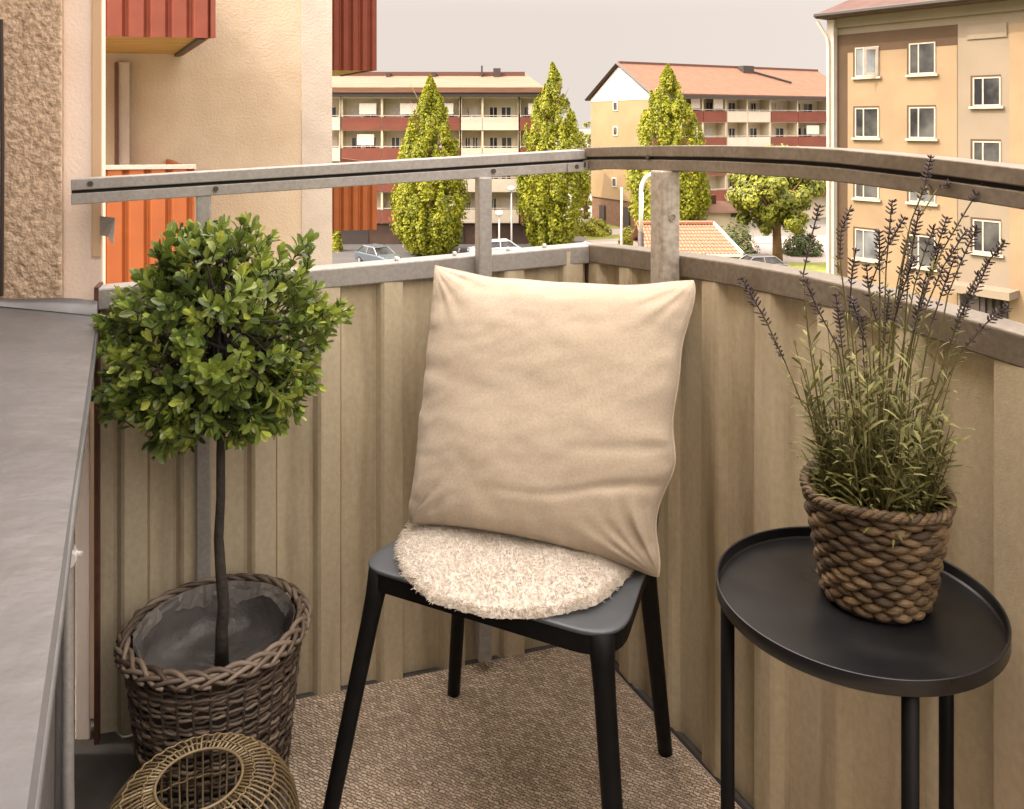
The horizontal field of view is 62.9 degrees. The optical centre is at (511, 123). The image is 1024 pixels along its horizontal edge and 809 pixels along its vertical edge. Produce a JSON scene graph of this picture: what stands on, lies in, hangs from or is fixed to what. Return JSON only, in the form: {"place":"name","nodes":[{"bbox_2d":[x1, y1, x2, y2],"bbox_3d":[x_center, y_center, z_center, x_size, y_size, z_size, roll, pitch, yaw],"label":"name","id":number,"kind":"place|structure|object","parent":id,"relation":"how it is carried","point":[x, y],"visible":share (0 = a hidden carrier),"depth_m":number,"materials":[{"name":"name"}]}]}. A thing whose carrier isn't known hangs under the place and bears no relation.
{"place":"outdoors","nodes":[
{"label":"outdoors","id":0,"kind":"place"},
{"bbox_2d":[332,259,363,263],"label":"pavement","id":1,"kind":"structure","parent":0,"point":[337,261],"depth_m":66.48,"materials":[{"name":"concrete"}]},
{"bbox_2d":[354,244,400,261],"bbox_3d":[-10.406,10.255,64.870,1.776,1.490,4.343,0,0,-42],"label":"parked car","id":2,"kind":"object","parent":1,"relation":"on","point":[371,252],"visible":0.69,"depth_m":64.43,"materials":[{"name":"grey paint"}]},
{"bbox_2d":[332,241,582,257],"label":"road","id":3,"kind":"structure","parent":0,"point":[349,250],"depth_m":72.79,"materials":[{"name":"grey asphalt"}]},
{"bbox_2d":[332,231,343,251],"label":"bush","id":4,"kind":"object","parent":3,"relation":"on","point":[337,245],"visible":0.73,"depth_m":71.62,"materials":[{"name":"green plant"}]},
{"bbox_2d":[467,238,520,251],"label":"parked car","id":5,"kind":"object","parent":3,"relation":"on","point":[501,243],"visible":0.43,"depth_m":67.76,"materials":[{"name":"grey paint"}]},
{"bbox_2d":[495,211,502,238],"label":"street lamp","id":6,"kind":"object","parent":3,"relation":"on","point":[498,213],"visible":0.83,"depth_m":69.69,"materials":[{"name":"grey metal"}]},
{"bbox_2d":[507,186,515,241],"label":"street lamp","id":7,"kind":"object","parent":3,"relation":"on","point":[511,188],"visible":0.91,"depth_m":71.17,"materials":[{"name":"grey metal"}]},
{"bbox_2d":[332,129,826,262],"bbox_3d":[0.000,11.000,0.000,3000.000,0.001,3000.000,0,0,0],"label":"ground","id":8,"kind":"structure","parent":0,"point":[820,231],"depth_m":86.50,"materials":[{"name":"grey asphalt"}]},
{"bbox_2d":[0,0,115,808],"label":"house wall","id":9,"kind":"structure","parent":8,"relation":"on","point":[52,145],"depth_m":1.41,"materials":[{"name":"paint"}]},
{"bbox_2d":[74,644,753,808],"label":"balcony floor","id":10,"kind":"structure","parent":9,"relation":"on","point":[105,769],"depth_m":1.52,"materials":[{"name":"concrete"}]},
{"bbox_2d":[108,732,299,808],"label":"bamboo lantern","id":11,"kind":"object","parent":10,"relation":"on","point":[272,755],"visible":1,"depth_m":1.22,"materials":[{"name":"brown wicker"}]},
{"bbox_2d":[113,573,311,808],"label":"wicker basket","id":12,"kind":"object","parent":10,"relation":"on","point":[179,686],"visible":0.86,"depth_m":1.40,"materials":[{"name":"brown wicker"}]},
{"bbox_2d":[91,210,356,666],"bbox_3d":[-0.510,0.554,1.452,0.467,0.808,0.338,0,0,0],"label":"boxwood tree","id":13,"kind":"object","parent":12,"relation":"in","point":[202,388],"visible":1,"depth_m":1.41,"materials":[{"name":"green plant"}]},
{"bbox_2d":[288,647,738,808],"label":"woven mat","id":14,"kind":"object","parent":10,"relation":"on","point":[515,732],"visible":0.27,"depth_m":1.55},
{"bbox_2d":[323,507,671,808],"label":"metal chair","id":15,"kind":"object","parent":14,"relation":"on","point":[599,633],"visible":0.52,"depth_m":1.31,"materials":[{"name":"grey paint"}]},
{"bbox_2d":[393,523,634,619],"bbox_3d":[0.007,0.692,1.391,0.406,0.039,0.404,0,0,0],"label":"sheepskin","id":16,"kind":"object","parent":15,"relation":"on","point":[485,574],"visible":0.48,"depth_m":1.28,"materials":[{"name":"fur"}]},
{"bbox_2d":[408,265,695,576],"bbox_3d":[0.058,0.489,1.425,0.487,0.443,0.206,0,0,18],"label":"cushion","id":17,"kind":"object","parent":15,"relation":"on","point":[546,414],"visible":1,"depth_m":1.37,"materials":[{"name":"beige fabric"}]},
{"bbox_2d":[716,526,1011,808],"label":"side table","id":18,"kind":"object","parent":14,"relation":"on","point":[775,602],"visible":0.79,"depth_m":0.95,"materials":[{"name":"black paint"}]},
{"bbox_2d":[799,460,956,623],"bbox_3d":[0.436,0.499,1.005,0.173,0.139,0.174,0,0,0],"label":"seagrass pot","id":19,"kind":"object","parent":18,"relation":"on","point":[872,574],"visible":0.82,"depth_m":0.94,"materials":[{"name":"brown wicker"}]},
{"bbox_2d":[738,155,1012,546],"bbox_3d":[0.436,0.254,1.003,0.292,0.434,0.195,0,0,26],"label":"lavender","id":20,"kind":"object","parent":19,"relation":"on","point":[881,467],"visible":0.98,"depth_m":0.99,"materials":[{"name":"green plant"}]},
{"bbox_2d":[71,145,1023,808],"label":"balcony parapet","id":21,"kind":"structure","parent":10,"relation":"on","point":[317,505],"depth_m":1.56,"materials":[{"name":"paint"}]},
{"bbox_2d":[388,74,470,254],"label":"pointed tree","id":22,"kind":"object","parent":8,"relation":"on","point":[440,233],"visible":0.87,"depth_m":68.45,"materials":[{"name":"green plant"}]},
{"bbox_2d":[332,66,547,243],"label":"apartment building","id":23,"kind":"structure","parent":8,"relation":"on","point":[488,112],"depth_m":76.00,"materials":[{"name":"beige paint"}]},
{"bbox_2d":[332,106,336,116],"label":"window","id":24,"kind":"structure","parent":23,"relation":"in","point":[334,108],"depth_m":77.22,"materials":[{"name":"grey glass"}]},
{"bbox_2d":[332,137,337,147],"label":"window","id":25,"kind":"structure","parent":23,"relation":"in","point":[334,139],"depth_m":77.22,"materials":[{"name":"white paint"}]},
{"bbox_2d":[342,230,367,243],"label":"garage door","id":26,"kind":"structure","parent":23,"relation":"in","point":[348,236],"depth_m":75.98,"materials":[{"name":"grey"}]},
{"bbox_2d":[351,137,361,147],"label":"window","id":27,"kind":"structure","parent":23,"relation":"in","point":[353,139],"depth_m":77.22,"materials":[{"name":"white paint"}]},
{"bbox_2d":[352,106,361,116],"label":"window","id":28,"kind":"structure","parent":23,"relation":"in","point":[355,109],"depth_m":77.22,"materials":[{"name":"white paint"}]},
{"bbox_2d":[365,137,375,147],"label":"window","id":29,"kind":"structure","parent":23,"relation":"in","point":[374,137],"depth_m":77.22,"materials":[{"name":"white paint"}]},
{"bbox_2d":[364,106,377,116],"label":"window","id":30,"kind":"structure","parent":23,"relation":"in","point":[376,106],"depth_m":77.22,"materials":[{"name":"white paint"}]},
{"bbox_2d":[374,225,399,243],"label":"garage door","id":31,"kind":"structure","parent":23,"relation":"in","point":[383,234],"depth_m":75.98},
{"bbox_2d":[389,197,393,209],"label":"window","id":32,"kind":"structure","parent":23,"relation":"in","point":[390,203],"depth_m":77.22,"materials":[{"name":"white paint"}]},
{"bbox_2d":[391,137,399,147],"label":"window","id":33,"kind":"structure","parent":23,"relation":"in","point":[395,141],"depth_m":77.22,"materials":[{"name":"glass"}]},
{"bbox_2d":[391,106,401,116],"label":"window","id":34,"kind":"structure","parent":23,"relation":"in","point":[395,110],"depth_m":77.22,"materials":[{"name":"white paint"}]},
{"bbox_2d":[457,225,463,243],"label":"garage door","id":35,"kind":"structure","parent":23,"relation":"in","point":[462,242],"depth_m":75.98,"materials":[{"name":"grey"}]},
{"bbox_2d":[466,106,469,116],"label":"window","id":36,"kind":"structure","parent":23,"relation":"in","point":[467,107],"depth_m":77.20,"materials":[{"name":"white paint"}]},
{"bbox_2d":[465,137,470,147],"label":"window","id":37,"kind":"structure","parent":23,"relation":"in","point":[467,139],"depth_m":77.20,"materials":[{"name":"grey glass"}]},
{"bbox_2d":[466,197,470,209],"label":"window","id":38,"kind":"structure","parent":23,"relation":"in","point":[469,206],"depth_m":77.20,"materials":[{"name":"grey glass"}]},
{"bbox_2d":[472,197,474,209],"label":"window","id":39,"kind":"structure","parent":23,"relation":"in","point":[473,198],"depth_m":77.22,"materials":[{"name":"white paint"}]},
{"bbox_2d":[472,137,477,147],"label":"window","id":40,"kind":"structure","parent":23,"relation":"in","point":[474,139],"depth_m":77.20,"materials":[{"name":"white paint"}]},
{"bbox_2d":[473,106,477,116],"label":"window","id":41,"kind":"structure","parent":23,"relation":"in","point":[475,108],"depth_m":77.22,"materials":[{"name":"white paint"}]},
{"bbox_2d":[469,225,495,243],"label":"garage door","id":42,"kind":"structure","parent":23,"relation":"in","point":[471,227],"depth_m":75.98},
{"bbox_2d":[489,106,497,116],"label":"window","id":43,"kind":"structure","parent":23,"relation":"in","point":[493,110],"depth_m":77.22,"materials":[{"name":"glass"}]},
{"bbox_2d":[489,137,497,147],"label":"window","id":44,"kind":"structure","parent":23,"relation":"in","point":[493,141],"depth_m":77.22,"materials":[{"name":"glass"}]},
{"bbox_2d":[492,197,496,209],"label":"window","id":45,"kind":"structure","parent":23,"relation":"in","point":[494,199],"depth_m":77.22,"materials":[{"name":"grey glass"}]},
{"bbox_2d":[501,106,510,116],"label":"window","id":46,"kind":"structure","parent":23,"relation":"in","point":[505,110],"depth_m":77.22,"materials":[{"name":"glass"}]},
{"bbox_2d":[501,137,511,147],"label":"window","id":47,"kind":"structure","parent":23,"relation":"in","point":[505,141],"depth_m":77.22,"materials":[{"name":"glass"}]},
{"bbox_2d":[502,197,510,209],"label":"window","id":48,"kind":"structure","parent":23,"relation":"in","point":[506,201],"depth_m":77.22,"materials":[{"name":"white paint"}]},
{"bbox_2d":[524,106,530,116],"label":"window","id":49,"kind":"structure","parent":23,"relation":"in","point":[525,107],"depth_m":77.20,"materials":[{"name":"grey glass"}]},
{"bbox_2d":[514,61,591,246],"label":"pointed tree","id":50,"kind":"object","parent":8,"relation":"on","point":[547,224],"visible":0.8,"depth_m":70.70,"materials":[{"name":"green plant"}]},
{"bbox_2d":[575,121,591,218],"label":"leafy tree","id":51,"kind":"object","parent":8,"relation":"on","point":[586,212],"visible":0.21,"depth_m":95.73,"materials":[{"name":"green plant"}]},
{"bbox_2d":[585,234,619,239],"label":"lawn strip","id":52,"kind":"object","parent":8,"relation":"on","point":[605,237],"visible":0.6,"depth_m":80.39,"materials":[{"name":"green plant"}]},
{"bbox_2d":[579,217,611,236],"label":"bush","id":53,"kind":"object","parent":52,"relation":"on","point":[599,227],"visible":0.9,"depth_m":81.58,"materials":[{"name":"green plant"}]},
{"bbox_2d":[638,173,650,246],"bbox_3d":[7.800,6.865,46.500,1.620,8.270,0.340,0,0,0],"label":"bent street lamp","id":54,"kind":"object","parent":8,"relation":"on","point":[646,177],"visible":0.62,"depth_m":46.39,"materials":[{"name":"grey metal"}]},
{"bbox_2d":[624,64,711,227],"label":"pointed tree","id":55,"kind":"object","parent":8,"relation":"on","point":[673,112],"visible":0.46,"depth_m":67.88,"materials":[{"name":"green plant"}]},
{"bbox_2d":[630,221,744,258],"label":"garage","id":56,"kind":"structure","parent":8,"relation":"on","point":[708,237],"depth_m":54.00,"materials":[{"name":"tile"}]},
{"bbox_2d":[585,61,826,229],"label":"apartment building","id":57,"kind":"structure","parent":8,"relation":"on","point":[743,105],"depth_m":90.75,"materials":[{"name":"beige paint"}]},
{"bbox_2d":[599,205,604,223],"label":"door","id":58,"kind":"structure","parent":57,"relation":"in","point":[601,207],"depth_m":91.38,"materials":[{"name":"grey"}]},
{"bbox_2d":[612,177,616,186],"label":"window","id":59,"kind":"structure","parent":57,"relation":"in","point":[614,180],"depth_m":89.25,"materials":[{"name":"white paint"}]},
{"bbox_2d":[613,101,617,110],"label":"window","id":60,"kind":"structure","parent":57,"relation":"in","point":[615,104],"depth_m":89.07,"materials":[{"name":"white paint"}]},
{"bbox_2d":[613,126,617,135],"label":"window","id":61,"kind":"structure","parent":57,"relation":"in","point":[615,128],"depth_m":89.07,"materials":[{"name":"white paint"}]},
{"bbox_2d":[623,207,629,227],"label":"door","id":62,"kind":"structure","parent":57,"relation":"in","point":[626,213],"depth_m":87.44,"materials":[{"name":"grey"}]},
{"bbox_2d":[705,102,712,110],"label":"window","id":63,"kind":"structure","parent":57,"relation":"in","point":[708,105],"depth_m":89.32,"materials":[{"name":"glass"}]},
{"bbox_2d":[706,128,712,137],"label":"window","id":64,"kind":"structure","parent":57,"relation":"in","point":[709,131],"depth_m":89.36,"materials":[{"name":"white paint"}]},
{"bbox_2d":[706,180,712,190],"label":"window","id":65,"kind":"structure","parent":57,"relation":"in","point":[710,181],"depth_m":89.51,"materials":[{"name":"white paint"}]},
{"bbox_2d":[728,102,734,110],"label":"window","id":66,"kind":"structure","parent":57,"relation":"in","point":[731,105],"depth_m":90.83,"materials":[{"name":"grey glass"}]},
{"bbox_2d":[728,128,734,136],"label":"window","id":67,"kind":"structure","parent":57,"relation":"in","point":[731,131],"depth_m":90.83,"materials":[{"name":"glass"}]},
{"bbox_2d":[750,102,755,110],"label":"window","id":68,"kind":"structure","parent":57,"relation":"in","point":[752,105],"depth_m":92.26,"materials":[{"name":"glass"}]},
{"bbox_2d":[749,128,756,136],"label":"window","id":69,"kind":"structure","parent":57,"relation":"in","point":[752,131],"depth_m":92.28,"materials":[{"name":"grey glass"}]},
{"bbox_2d":[775,103,783,111],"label":"window","id":70,"kind":"structure","parent":57,"relation":"in","point":[778,106],"depth_m":94.15,"materials":[{"name":"white paint"}]},
{"bbox_2d":[775,128,783,136],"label":"window","id":71,"kind":"structure","parent":57,"relation":"in","point":[778,131],"depth_m":94.15,"materials":[{"name":"grey glass"}]},
{"bbox_2d":[803,128,811,136],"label":"window","id":72,"kind":"structure","parent":57,"relation":"in","point":[804,129],"depth_m":96.08,"materials":[{"name":"white paint"}]},
{"bbox_2d":[803,103,812,111],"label":"window","id":73,"kind":"structure","parent":57,"relation":"in","point":[806,106],"depth_m":96.25,"materials":[{"name":"grey glass"}]},
{"bbox_2d":[685,194,749,246],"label":"house","id":74,"kind":"structure","parent":8,"relation":"on","point":[722,213],"depth_m":68.57,"materials":[{"name":"beige paint"}]},
{"bbox_2d":[751,236,826,241],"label":"footpath","id":75,"kind":"structure","parent":8,"relation":"on","point":[769,239],"depth_m":79.72,"materials":[{"name":"grey concrete"}]},
{"bbox_2d":[782,231,824,256],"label":"bush","id":76,"kind":"object","parent":8,"relation":"on","point":[799,243],"visible":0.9,"depth_m":69.28,"materials":[{"name":"green plant"}]},
{"bbox_2d":[786,263,826,272],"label":"verge","id":77,"kind":"structure","parent":8,"relation":"on","point":[820,267],"depth_m":64.16,"materials":[{"name":"plant"}]},
{"bbox_2d":[720,217,759,257],"bbox_3d":[16.989,9.124,63.385,3.718,4.038,3.763,0,0,0],"label":"bush","id":78,"kind":"object","parent":77,"relation":"on","point":[747,248],"visible":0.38,"depth_m":62.80,"materials":[{"name":"green plant"}]},
{"bbox_2d":[739,253,787,265],"bbox_3d":[17.589,10.255,60.374,4.254,1.490,1.776,0,0,-8],"label":"parked car","id":79,"kind":"object","parent":77,"relation":"on","point":[767,258],"visible":0.35,"depth_m":59.84,"materials":[{"name":"grey paint"}]},
{"bbox_2d":[724,143,826,260],"bbox_3d":[20.481,6.344,65.868,7.310,9.539,7.626,0,0,40],"label":"lime tree","id":80,"kind":"object","parent":77,"relation":"on","point":[783,205],"visible":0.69,"depth_m":64.34,"materials":[{"name":"green plant"}]},
{"bbox_2d":[585,229,629,244],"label":"pavement","id":81,"kind":"structure","parent":0,"point":[614,240],"depth_m":78.37,"materials":[{"name":"grey concrete"}]},
{"bbox_2d":[620,187,622,244],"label":"flag pole","id":82,"kind":"object","parent":81,"relation":"on","point":[621,218],"visible":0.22,"depth_m":70.42,"materials":[{"name":"white metal"}]},
{"bbox_2d":[618,226,633,245],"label":"bush","id":83,"kind":"object","parent":81,"relation":"on","point":[627,234],"visible":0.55,"depth_m":75.22,"materials":[{"name":"green plant"}]},
{"bbox_2d":[584,241,826,243],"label":"kerb","id":84,"kind":"structure","parent":81,"relation":"on","point":[771,242],"depth_m":76.04,"materials":[{"name":"grey concrete"}]},
{"bbox_2d":[371,0,846,128],"label":"sky","id":85,"kind":"structure","parent":0,"point":[584,39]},
{"bbox_2d":[750,244,826,261],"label":"side road","id":86,"kind":"structure","parent":0,"point":[765,248],"depth_m":69.49,"materials":[{"name":"grey asphalt"}]},
{"bbox_2d":[813,0,1023,323],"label":"ochre apartment house","id":87,"kind":"structure","parent":0,"point":[945,78],"depth_m":35.12,"materials":[{"name":"yellow"}]},
{"bbox_2d":[851,44,881,79],"bbox_3d":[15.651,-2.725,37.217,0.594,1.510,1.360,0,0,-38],"label":"window","id":88,"kind":"structure","parent":87,"relation":"in","point":[865,57],"depth_m":37.30,"materials":[{"name":"white paint"}]},
{"bbox_2d":[851,106,881,139],"bbox_3d":[15.819,-0.005,37.346,0.170,1.510,1.360,0,0,-38],"label":"window","id":89,"kind":"structure","parent":87,"relation":"in","point":[865,118],"depth_m":37.39,"materials":[{"name":"grey glass"}]},
{"bbox_2d":[851,184,881,201],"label":"window","id":90,"kind":"structure","parent":87,"relation":"in","point":[860,192],"depth_m":37.39,"materials":[{"name":"grey glass"}]},
{"bbox_2d":[851,226,881,263],"bbox_3d":[15.819,5.435,37.346,0.170,1.510,1.360,0,0,-38],"label":"window","id":91,"kind":"structure","parent":87,"relation":"in","point":[863,238],"depth_m":37.42,"materials":[{"name":"grey glass"}]},
{"bbox_2d":[905,40,938,76],"bbox_3d":[17.327,-2.725,35.385,0.170,1.510,1.360,0,0,-38],"label":"window","id":92,"kind":"structure","parent":87,"relation":"in","point":[921,55],"depth_m":35.42,"materials":[{"name":"grey glass"}]},
{"bbox_2d":[905,105,938,140],"bbox_3d":[17.327,-0.005,35.385,0.170,1.510,1.360,0,0,-38],"label":"window","id":93,"kind":"structure","parent":87,"relation":"in","point":[921,119],"depth_m":35.43,"materials":[{"name":"white paint"}]},
{"bbox_2d":[905,192,938,205],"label":"window","id":94,"kind":"structure","parent":87,"relation":"in","point":[912,197],"depth_m":35.47,"materials":[{"name":"grey glass"}]},
{"bbox_2d":[906,232,937,271],"bbox_3d":[17.327,5.435,35.385,0.170,1.510,1.360,0,0,-38],"label":"window","id":95,"kind":"structure","parent":87,"relation":"in","point":[926,260],"depth_m":35.36,"materials":[{"name":"grey glass"}]},
{"bbox_2d":[970,139,1000,161],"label":"window","id":96,"kind":"structure","parent":87,"relation":"in","point":[980,149],"depth_m":33.40,"materials":[{"name":"white paint"}]},
{"bbox_2d":[969,74,1003,108],"bbox_3d":[18.915,-1.246,33.370,0.170,1.340,1.290,0,0,-38],"label":"window","id":97,"kind":"structure","parent":87,"relation":"in","point":[985,90],"depth_m":33.41,"materials":[{"name":"grey glass"}]},
{"bbox_2d":[969,217,1003,257],"bbox_3d":[18.915,4.548,33.370,0.170,1.490,1.290,0,0,-38],"label":"window","id":98,"kind":"structure","parent":87,"relation":"in","point":[990,235],"depth_m":33.40,"materials":[{"name":"white paint"}]},
{"label":"courtyard lawn","id":99,"kind":"structure","parent":0,"visible":0},
{"bbox_2d":[105,0,376,283],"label":"neighbour house","id":100,"kind":"structure","parent":99,"relation":"on","point":[196,85],"depth_m":12.62,"materials":[{"name":"beige paint"}]}
]}

